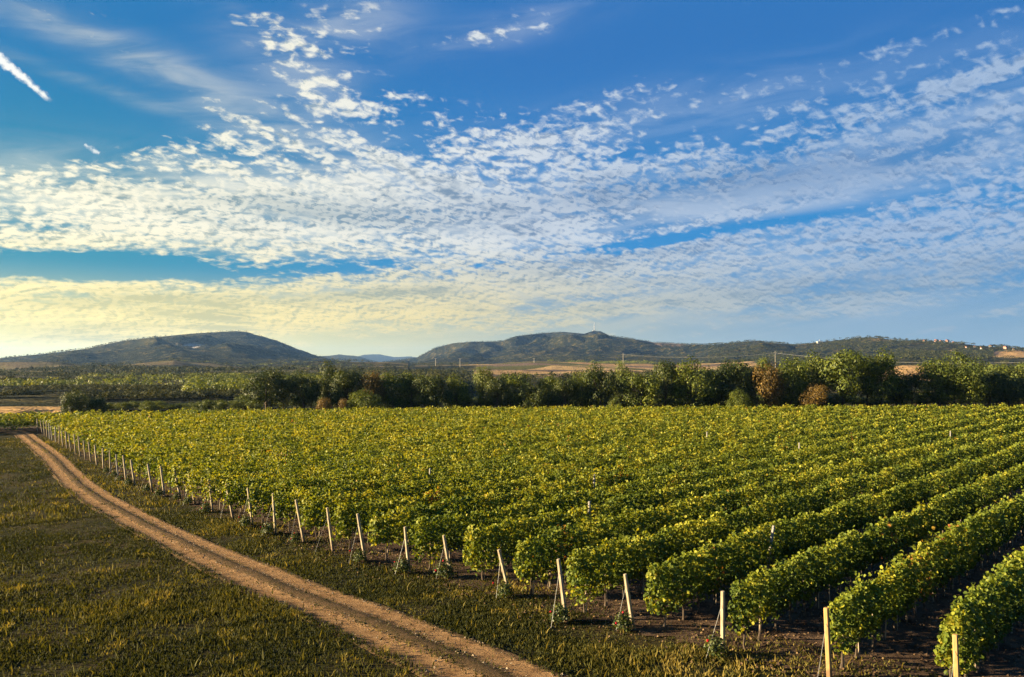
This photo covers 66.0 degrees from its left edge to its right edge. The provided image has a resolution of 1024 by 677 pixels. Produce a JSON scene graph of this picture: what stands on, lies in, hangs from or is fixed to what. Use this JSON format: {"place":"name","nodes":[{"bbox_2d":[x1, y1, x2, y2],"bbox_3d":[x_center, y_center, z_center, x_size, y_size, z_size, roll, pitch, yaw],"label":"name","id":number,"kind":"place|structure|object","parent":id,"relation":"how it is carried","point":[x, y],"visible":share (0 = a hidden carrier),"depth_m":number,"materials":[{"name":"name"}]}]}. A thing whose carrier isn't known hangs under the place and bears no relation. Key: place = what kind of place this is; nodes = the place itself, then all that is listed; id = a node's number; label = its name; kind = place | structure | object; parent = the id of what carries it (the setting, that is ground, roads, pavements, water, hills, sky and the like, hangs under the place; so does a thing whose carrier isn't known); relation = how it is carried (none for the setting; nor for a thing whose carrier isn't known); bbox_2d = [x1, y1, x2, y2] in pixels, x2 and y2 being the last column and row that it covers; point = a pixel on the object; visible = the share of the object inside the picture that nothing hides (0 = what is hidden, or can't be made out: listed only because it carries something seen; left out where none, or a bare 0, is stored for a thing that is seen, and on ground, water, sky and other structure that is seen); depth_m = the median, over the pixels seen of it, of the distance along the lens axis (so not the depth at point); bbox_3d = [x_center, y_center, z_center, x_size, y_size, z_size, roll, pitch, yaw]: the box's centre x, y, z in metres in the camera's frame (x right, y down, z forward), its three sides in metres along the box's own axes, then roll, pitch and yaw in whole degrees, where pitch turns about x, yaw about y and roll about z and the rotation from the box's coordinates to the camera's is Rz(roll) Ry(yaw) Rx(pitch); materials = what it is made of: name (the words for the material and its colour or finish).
{"place":"outdoors","nodes":[
{"label":"outdoors","id":0,"kind":"place"},
{"bbox_2d":[0,430,569,676],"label":"dirt track","id":1,"kind":"structure","parent":0,"point":[521,667],"depth_m":27.67,"materials":[{"name":"brown soil"}]},
{"bbox_2d":[38,453,567,676],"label":"loose stones","id":2,"kind":"object","parent":1,"relation":"on","point":[254,568],"visible":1,"depth_m":32.44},
{"bbox_2d":[0,426,948,676],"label":"meadow","id":3,"kind":"structure","parent":0,"point":[227,539],"depth_m":27.34,"materials":[{"name":"green plant"}]},
{"bbox_2d":[548,602,569,623],"bbox_3d":[1.525,8.879,25.511,0.703,0.710,0.770,-1,-2,21],"label":"rose bush","id":4,"kind":"object","parent":3,"relation":"on","point":[558,613],"visible":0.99,"depth_m":25.40,"materials":[{"name":"green plant"}]},
{"bbox_2d":[703,631,728,657],"bbox_3d":[5.817,8.766,22.556,0.714,0.726,0.738,0,-2,-5],"label":"rose bush","id":5,"kind":"object","parent":3,"relation":"on","point":[715,645],"visible":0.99,"depth_m":22.46,"materials":[{"name":"green plant"}]},
{"bbox_2d":[0,331,1023,427],"bbox_3d":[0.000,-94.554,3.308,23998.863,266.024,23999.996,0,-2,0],"label":"ground","id":6,"kind":"structure","parent":0,"point":[566,343],"depth_m":1984.51,"materials":[{"name":"green plant"}]},
{"bbox_2d":[58,386,88,413],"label":"deciduous tree","id":7,"kind":"object","parent":6,"relation":"on","point":[70,402],"visible":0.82,"depth_m":110.90,"materials":[{"name":"green plant"}]},
{"bbox_2d":[83,395,109,415],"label":"deciduous tree","id":8,"kind":"object","parent":6,"relation":"on","point":[99,403],"visible":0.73,"depth_m":112.14,"materials":[{"name":"green plant"}]},
{"bbox_2d":[0,375,368,399],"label":"hedgerows","id":9,"kind":"object","parent":6,"relation":"on","point":[164,391],"visible":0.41,"depth_m":207.95,"materials":[{"name":"green plant"}]},
{"bbox_2d":[0,360,376,386],"bbox_3d":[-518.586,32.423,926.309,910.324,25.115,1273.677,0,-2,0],"label":"sunlit thickets","id":10,"kind":"object","parent":6,"relation":"on","point":[131,381],"visible":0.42,"depth_m":313.39,"materials":[{"name":"green plant"}]},
{"bbox_2d":[0,365,380,381],"bbox_3d":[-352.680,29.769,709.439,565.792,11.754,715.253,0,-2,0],"label":"valley woods","id":11,"kind":"object","parent":6,"relation":"on","point":[29,374],"visible":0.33,"depth_m":539.56,"materials":[{"name":"green plant"}]},
{"bbox_2d":[0,343,503,377],"bbox_3d":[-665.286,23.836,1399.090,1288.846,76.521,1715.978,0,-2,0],"label":"dark thickets","id":12,"kind":"object","parent":6,"relation":"on","point":[143,368],"visible":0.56,"depth_m":746.52,"materials":[{"name":"green plant"}]},
{"bbox_2d":[20,352,494,370],"bbox_3d":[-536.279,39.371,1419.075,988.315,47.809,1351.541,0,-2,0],"label":"slope thickets","id":13,"kind":"object","parent":6,"relation":"on","point":[71,368],"visible":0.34,"depth_m":988.53,"materials":[{"name":"green plant"}]},
{"bbox_2d":[181,372,334,391],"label":"slope wood","id":14,"kind":"object","parent":6,"relation":"on","point":[217,384],"visible":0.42,"depth_m":236.73,"materials":[{"name":"green plant"}]},
{"bbox_2d":[240,367,288,407],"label":"deciduous tree","id":15,"kind":"object","parent":6,"relation":"on","point":[262,380],"visible":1,"depth_m":130.66,"materials":[{"name":"green plant"}]},
{"bbox_2d":[283,368,323,409],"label":"deciduous tree","id":16,"kind":"object","parent":6,"relation":"on","point":[305,386],"visible":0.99,"depth_m":132.13,"materials":[{"name":"green plant"}]},
{"bbox_2d":[318,358,345,409],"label":"deciduous tree","id":17,"kind":"object","parent":6,"relation":"on","point":[329,372],"visible":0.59,"depth_m":136.07,"materials":[{"name":"green plant"}]},
{"bbox_2d":[327,368,367,406],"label":"deciduous tree","id":18,"kind":"object","parent":6,"relation":"on","point":[347,381],"visible":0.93,"depth_m":131.47,"materials":[{"name":"green plant"}]},
{"bbox_2d":[344,388,387,410],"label":"deciduous tree","id":19,"kind":"object","parent":6,"relation":"on","point":[359,399],"visible":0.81,"depth_m":126.11,"materials":[{"name":"green plant"}]},
{"bbox_2d":[355,370,386,403],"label":"deciduous tree","id":20,"kind":"object","parent":6,"relation":"on","point":[373,382],"visible":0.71,"depth_m":132.05,"materials":[{"name":"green plant"}]},
{"bbox_2d":[0,330,754,363],"bbox_3d":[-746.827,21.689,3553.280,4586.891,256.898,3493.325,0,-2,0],"label":"ridge woods","id":21,"kind":"object","parent":6,"relation":"on","point":[413,357],"visible":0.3,"depth_m":2523.05,"materials":[{"name":"green plant"}]},
{"bbox_2d":[378,370,412,408],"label":"deciduous tree","id":22,"kind":"object","parent":6,"relation":"on","point":[390,381],"visible":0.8,"depth_m":134.63,"materials":[{"name":"green plant"}]},
{"bbox_2d":[394,370,427,407],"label":"deciduous tree","id":23,"kind":"object","parent":6,"relation":"on","point":[412,396],"visible":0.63,"depth_m":136.06,"materials":[{"name":"green plant"}]},
{"bbox_2d":[412,374,454,407],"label":"deciduous tree","id":24,"kind":"object","parent":6,"relation":"on","point":[432,397],"visible":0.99,"depth_m":132.94,"materials":[{"name":"green plant"}]},
{"bbox_2d":[438,373,474,407],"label":"deciduous tree","id":25,"kind":"object","parent":6,"relation":"on","point":[454,384],"visible":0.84,"depth_m":136.17,"materials":[{"name":"green plant"}]},
{"bbox_2d":[471,366,494,405],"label":"deciduous tree","id":26,"kind":"object","parent":6,"relation":"on","point":[481,377],"visible":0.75,"depth_m":137.01,"materials":[{"name":"green plant"}]},
{"bbox_2d":[483,375,510,406],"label":"deciduous tree","id":27,"kind":"object","parent":6,"relation":"on","point":[494,385],"visible":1,"depth_m":133.07,"materials":[{"name":"green plant"}]},
{"bbox_2d":[494,371,535,408],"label":"deciduous tree","id":28,"kind":"object","parent":6,"relation":"on","point":[514,398],"visible":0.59,"depth_m":135.70,"materials":[{"name":"green plant"}]},
{"bbox_2d":[517,380,548,409],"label":"deciduous tree","id":29,"kind":"object","parent":6,"relation":"on","point":[537,398],"visible":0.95,"depth_m":132.29,"materials":[{"name":"green plant"}]},
{"bbox_2d":[535,373,561,408],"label":"deciduous tree","id":30,"kind":"object","parent":6,"relation":"on","point":[549,384],"visible":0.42,"depth_m":136.71,"materials":[{"name":"green plant"}]},
{"bbox_2d":[549,376,579,411],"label":"deciduous tree","id":31,"kind":"object","parent":6,"relation":"on","point":[563,387],"visible":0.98,"depth_m":132.91,"materials":[{"name":"green plant"}]},
{"bbox_2d":[567,367,598,407],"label":"deciduous tree","id":32,"kind":"object","parent":6,"relation":"on","point":[582,399],"visible":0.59,"depth_m":134.99,"materials":[{"name":"green plant"}]},
{"bbox_2d":[582,360,619,407],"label":"deciduous tree","id":33,"kind":"object","parent":6,"relation":"on","point":[606,386],"visible":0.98,"depth_m":133.16,"materials":[{"name":"green plant"}]},
{"bbox_2d":[609,355,633,405],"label":"deciduous tree","id":34,"kind":"object","parent":6,"relation":"on","point":[622,371],"visible":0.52,"depth_m":137.90,"materials":[{"name":"green plant"}]},
{"bbox_2d":[617,369,663,407],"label":"deciduous tree","id":35,"kind":"object","parent":6,"relation":"on","point":[643,388],"visible":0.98,"depth_m":131.38,"materials":[{"name":"green plant"}]},
{"bbox_2d":[646,357,688,406],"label":"deciduous tree","id":36,"kind":"object","parent":6,"relation":"on","point":[666,370],"visible":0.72,"depth_m":133.78,"materials":[{"name":"green plant"}]},
{"bbox_2d":[664,355,720,406],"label":"deciduous tree","id":37,"kind":"object","parent":6,"relation":"on","point":[696,395],"visible":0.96,"depth_m":131.87,"materials":[{"name":"green plant"}]},
{"bbox_2d":[408,355,1023,389],"bbox_3d":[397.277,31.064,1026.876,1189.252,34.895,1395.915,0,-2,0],"label":"plain woods","id":38,"kind":"object","parent":6,"relation":"on","point":[536,374],"visible":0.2,"depth_m":550.95,"materials":[{"name":"green plant"}]},
{"bbox_2d":[707,358,755,402],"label":"deciduous tree","id":39,"kind":"object","parent":6,"relation":"on","point":[733,372],"visible":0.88,"depth_m":132.46,"materials":[{"name":"green plant"}]},
{"bbox_2d":[724,387,753,406],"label":"deciduous tree","id":40,"kind":"object","parent":6,"relation":"on","point":[737,399],"visible":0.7,"depth_m":127.33,"materials":[{"name":"green plant"}]},
{"bbox_2d":[751,361,786,408],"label":"deciduous tree","id":41,"kind":"object","parent":6,"relation":"on","point":[768,394],"visible":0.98,"depth_m":130.66,"materials":[{"name":"brown plant"}]},
{"bbox_2d":[772,355,817,406],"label":"deciduous tree","id":42,"kind":"object","parent":6,"relation":"on","point":[790,371],"visible":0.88,"depth_m":132.84,"materials":[{"name":"green plant"}]},
{"bbox_2d":[792,345,832,403],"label":"deciduous tree","id":43,"kind":"object","parent":6,"relation":"on","point":[813,365],"visible":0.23,"depth_m":136.93,"materials":[{"name":"green plant"}]},
{"bbox_2d":[799,383,828,408],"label":"deciduous tree","id":44,"kind":"object","parent":6,"relation":"on","point":[818,397],"visible":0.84,"depth_m":128.40,"materials":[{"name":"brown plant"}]},
{"bbox_2d":[812,345,869,406],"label":"deciduous tree","id":45,"kind":"object","parent":6,"relation":"on","point":[847,363],"visible":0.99,"depth_m":131.13,"materials":[{"name":"green plant"}]},
{"bbox_2d":[708,335,1023,362],"bbox_3d":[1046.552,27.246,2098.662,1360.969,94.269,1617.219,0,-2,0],"label":"hill woods","id":46,"kind":"object","parent":6,"relation":"on","point":[936,354],"visible":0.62,"depth_m":1905.43,"materials":[{"name":"green plant"}]},
{"bbox_2d":[851,353,884,406],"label":"deciduous tree","id":47,"kind":"object","parent":6,"relation":"on","point":[862,395],"visible":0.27,"depth_m":135.67,"materials":[{"name":"green plant"}]},
{"bbox_2d":[857,344,909,404],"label":"deciduous tree","id":48,"kind":"object","parent":6,"relation":"on","point":[888,382],"visible":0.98,"depth_m":132.60,"materials":[{"name":"green plant"}]},
{"bbox_2d":[890,371,932,404],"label":"deciduous tree","id":49,"kind":"object","parent":6,"relation":"on","point":[916,380],"visible":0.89,"depth_m":131.71,"materials":[{"name":"green plant"}]},
{"bbox_2d":[915,356,966,408],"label":"deciduous tree","id":50,"kind":"object","parent":6,"relation":"on","point":[938,382],"visible":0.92,"depth_m":132.67,"materials":[{"name":"green plant"}]},
{"bbox_2d":[927,350,988,397],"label":"deciduous tree","id":51,"kind":"object","parent":6,"relation":"on","point":[962,361],"visible":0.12,"depth_m":172.69,"materials":[{"name":"green plant"}]},
{"bbox_2d":[944,362,996,405],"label":"deciduous tree","id":52,"kind":"object","parent":6,"relation":"on","point":[968,391],"visible":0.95,"depth_m":130.77,"materials":[{"name":"green plant"}]},
{"bbox_2d":[969,369,1012,405],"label":"deciduous tree","id":53,"kind":"object","parent":6,"relation":"on","point":[999,375],"visible":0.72,"depth_m":132.01,"materials":[{"name":"green plant"}]},
{"bbox_2d":[971,363,1023,403],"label":"deciduous tree","id":54,"kind":"object","parent":6,"relation":"on","point":[1011,372],"visible":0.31,"depth_m":147.52,"materials":[{"name":"green plant"}]},
{"bbox_2d":[988,376,1023,405],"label":"deciduous tree","id":55,"kind":"object","parent":6,"relation":"on","point":[1006,398],"visible":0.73,"depth_m":131.72,"materials":[{"name":"green plant"}]},
{"bbox_2d":[0,426,1023,676],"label":"vineyard soil","id":56,"kind":"structure","parent":0,"point":[886,648],"depth_m":26.44,"materials":[{"name":"brown soil"}]},
{"bbox_2d":[0,408,149,429],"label":"vine row","id":57,"kind":"object","parent":56,"relation":"on","point":[16,418],"visible":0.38,"depth_m":100.53,"materials":[{"name":"green plant"}]},
{"bbox_2d":[42,408,240,428],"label":"vine row","id":58,"kind":"object","parent":56,"relation":"on","point":[78,416],"visible":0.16,"depth_m":104.52,"materials":[{"name":"green plant"}]},
{"bbox_2d":[45,406,273,428],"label":"vine row","id":59,"kind":"object","parent":56,"relation":"on","point":[168,414],"visible":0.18,"depth_m":104.87,"materials":[{"name":"green plant"}]},
{"bbox_2d":[47,407,305,431],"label":"vine row","id":60,"kind":"object","parent":56,"relation":"on","point":[196,414],"visible":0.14,"depth_m":103.75,"materials":[{"name":"green plant"}]},
{"bbox_2d":[48,407,339,433],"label":"vine row","id":61,"kind":"object","parent":56,"relation":"on","point":[118,418],"visible":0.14,"depth_m":99.17,"materials":[{"name":"green plant"}]},
{"bbox_2d":[52,405,370,435],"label":"vine row","id":62,"kind":"object","parent":56,"relation":"on","point":[190,415],"visible":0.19,"depth_m":100.47,"materials":[{"name":"green plant"}]},
{"bbox_2d":[55,406,401,438],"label":"vine row","id":63,"kind":"object","parent":56,"relation":"on","point":[154,420],"visible":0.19,"depth_m":95.83,"materials":[{"name":"green plant"}]},
{"bbox_2d":[60,406,432,439],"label":"vine row","id":64,"kind":"object","parent":56,"relation":"on","point":[212,417],"visible":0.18,"depth_m":95.59,"materials":[{"name":"green plant"}]},
{"bbox_2d":[62,405,458,440],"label":"vine row","id":65,"kind":"object","parent":56,"relation":"on","point":[76,426],"visible":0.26,"depth_m":94.81,"materials":[{"name":"green plant"}]},
{"bbox_2d":[67,405,491,443],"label":"vine row","id":66,"kind":"object","parent":56,"relation":"on","point":[211,421],"visible":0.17,"depth_m":93.51,"materials":[{"name":"green plant"}]},
{"bbox_2d":[70,405,519,444],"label":"vine row","id":67,"kind":"object","parent":56,"relation":"on","point":[287,419],"visible":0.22,"depth_m":92.49,"materials":[{"name":"green plant"}]},
{"bbox_2d":[75,405,546,452],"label":"vine row","id":68,"kind":"object","parent":56,"relation":"on","point":[321,418],"visible":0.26,"depth_m":90.36,"materials":[{"name":"green plant"}]},
{"bbox_2d":[80,405,571,451],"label":"vine row","id":69,"kind":"object","parent":56,"relation":"on","point":[250,424],"visible":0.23,"depth_m":85.35,"materials":[{"name":"green plant"}]},
{"bbox_2d":[85,404,595,452],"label":"vine row","id":70,"kind":"object","parent":56,"relation":"on","point":[332,421],"visible":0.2,"depth_m":88.12,"materials":[{"name":"green plant"}]},
{"bbox_2d":[90,404,620,453],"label":"vine row","id":71,"kind":"object","parent":56,"relation":"on","point":[237,430],"visible":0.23,"depth_m":80.43,"materials":[{"name":"green plant"}]},
{"bbox_2d":[96,405,645,458],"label":"vine row","id":72,"kind":"object","parent":56,"relation":"on","point":[126,440],"visible":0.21,"depth_m":80.93,"materials":[{"name":"green plant"}]},
{"bbox_2d":[104,405,669,467],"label":"vine row","id":73,"kind":"object","parent":56,"relation":"on","point":[291,432],"visible":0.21,"depth_m":79.32,"materials":[{"name":"green plant"}]},
{"bbox_2d":[110,404,695,470],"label":"vine row","id":74,"kind":"object","parent":56,"relation":"on","point":[115,448],"visible":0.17,"depth_m":77.03,"materials":[{"name":"green plant"}]},
{"bbox_2d":[117,403,719,474],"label":"vine row","id":75,"kind":"object","parent":56,"relation":"on","point":[386,430],"visible":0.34,"depth_m":74.72,"materials":[{"name":"green plant"}]},
{"bbox_2d":[125,403,744,478],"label":"vine row","id":76,"kind":"object","parent":56,"relation":"on","point":[443,428],"visible":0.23,"depth_m":72.47,"materials":[{"name":"green plant"}]},
{"bbox_2d":[133,404,770,482],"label":"vine row","id":77,"kind":"object","parent":56,"relation":"on","point":[184,453],"visible":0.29,"depth_m":68.15,"materials":[{"name":"green plant"}]},
{"bbox_2d":[144,403,793,487],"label":"vine row","id":78,"kind":"object","parent":56,"relation":"on","point":[316,448],"visible":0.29,"depth_m":65.77,"materials":[{"name":"green plant"}]},
{"bbox_2d":[155,404,818,492],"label":"vine row","id":79,"kind":"object","parent":56,"relation":"on","point":[485,435],"visible":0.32,"depth_m":66.29,"materials":[{"name":"green plant"}]},
{"bbox_2d":[166,403,841,498],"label":"vine row","id":80,"kind":"object","parent":56,"relation":"on","point":[180,470],"visible":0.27,"depth_m":61.61,"materials":[{"name":"green plant"}]},
{"bbox_2d":[185,404,866,503],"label":"vine row","id":81,"kind":"object","parent":56,"relation":"on","point":[463,447],"visible":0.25,"depth_m":60.74,"materials":[{"name":"green plant"}]},
{"bbox_2d":[201,404,889,509],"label":"vine row","id":82,"kind":"object","parent":56,"relation":"on","point":[217,494],"visible":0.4,"depth_m":58.01,"materials":[{"name":"green plant"}]},
{"bbox_2d":[221,404,913,515],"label":"vine row","id":83,"kind":"object","parent":56,"relation":"on","point":[232,498],"visible":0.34,"depth_m":56.73,"materials":[{"name":"green plant"}]},
{"bbox_2d":[246,403,937,523],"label":"vine row","id":84,"kind":"object","parent":56,"relation":"on","point":[269,490],"visible":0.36,"depth_m":53.30,"materials":[{"name":"green plant"}]},
{"bbox_2d":[270,403,960,530],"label":"vine row","id":85,"kind":"object","parent":56,"relation":"on","point":[282,510],"visible":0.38,"depth_m":51.10,"materials":[{"name":"green plant"}]},
{"bbox_2d":[611,607,635,631],"bbox_3d":[3.500,8.839,24.721,0.786,0.732,0.752,0,-2,14],"label":"rose bush","id":86,"kind":"object","parent":56,"relation":"on","point":[624,622],"visible":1,"depth_m":24.62,"materials":[{"name":"green plant"}]},
{"bbox_2d":[299,403,984,539],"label":"vine row","id":87,"kind":"object","parent":56,"relation":"on","point":[320,520],"visible":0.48,"depth_m":48.51,"materials":[{"name":"green plant"}]},
{"bbox_2d":[327,403,1008,548],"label":"vine row","id":88,"kind":"object","parent":56,"relation":"on","point":[347,510],"visible":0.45,"depth_m":45.37,"materials":[{"name":"green plant"}]},
{"bbox_2d":[365,404,1023,559],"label":"vine row","id":89,"kind":"object","parent":56,"relation":"on","point":[411,515],"visible":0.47,"depth_m":43.85,"materials":[{"name":"green plant"}]},
{"bbox_2d":[407,409,1023,569],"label":"vine row","id":90,"kind":"object","parent":56,"relation":"on","point":[432,530],"visible":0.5,"depth_m":40.59,"materials":[{"name":"green plant"}]},
{"bbox_2d":[462,413,1023,579],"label":"vine row","id":91,"kind":"object","parent":56,"relation":"on","point":[548,519],"visible":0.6,"depth_m":38.75,"materials":[{"name":"green plant"}]},
{"bbox_2d":[512,418,1023,594],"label":"vine row","id":92,"kind":"object","parent":56,"relation":"on","point":[573,535],"visible":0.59,"depth_m":36.11,"materials":[{"name":"green plant"}]},
{"bbox_2d":[564,427,1023,613],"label":"vine row","id":93,"kind":"object","parent":56,"relation":"on","point":[808,501],"visible":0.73,"depth_m":33.05,"materials":[{"name":"green plant"}]},
{"bbox_2d":[818,607,831,676],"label":"vineyard post","id":94,"kind":"object","parent":56,"relation":"on","point":[827,643],"visible":1,"depth_m":21.04,"materials":[{"name":"yellow wood"}]},
{"bbox_2d":[643,438,1023,626],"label":"vine row","id":95,"kind":"object","parent":56,"relation":"on","point":[904,496],"visible":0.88,"depth_m":31.11,"materials":[{"name":"green plant"}]},
{"bbox_2d":[726,462,1023,649],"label":"vine row","id":96,"kind":"object","parent":56,"relation":"on","point":[832,565],"visible":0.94,"depth_m":29.05,"materials":[{"name":"green plant"}]},
{"bbox_2d":[827,486,1023,668],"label":"vine row","id":97,"kind":"object","parent":56,"relation":"on","point":[964,545],"visible":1,"depth_m":26.08,"materials":[{"name":"green plant"}]},
{"bbox_2d":[951,634,959,676],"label":"vineyard post","id":98,"kind":"object","parent":56,"relation":"on","point":[956,667],"visible":1,"depth_m":19.35,"materials":[{"name":"yellow wood"}]},
{"bbox_2d":[933,546,1023,676],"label":"vine row","id":99,"kind":"object","parent":56,"relation":"on","point":[983,615],"visible":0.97,"depth_m":21.40,"materials":[{"name":"green plant"}]},
{"bbox_2d":[0,0,1023,357],"label":"sky","id":100,"kind":"structure","parent":0,"point":[394,178],"materials":[{"name":"blue"}]},
{"bbox_2d":[267,480,1023,676],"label":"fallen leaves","id":101,"kind":"object","parent":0,"point":[752,631],"visible":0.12,"depth_m":26.68,"materials":[{"name":"brown plant"}]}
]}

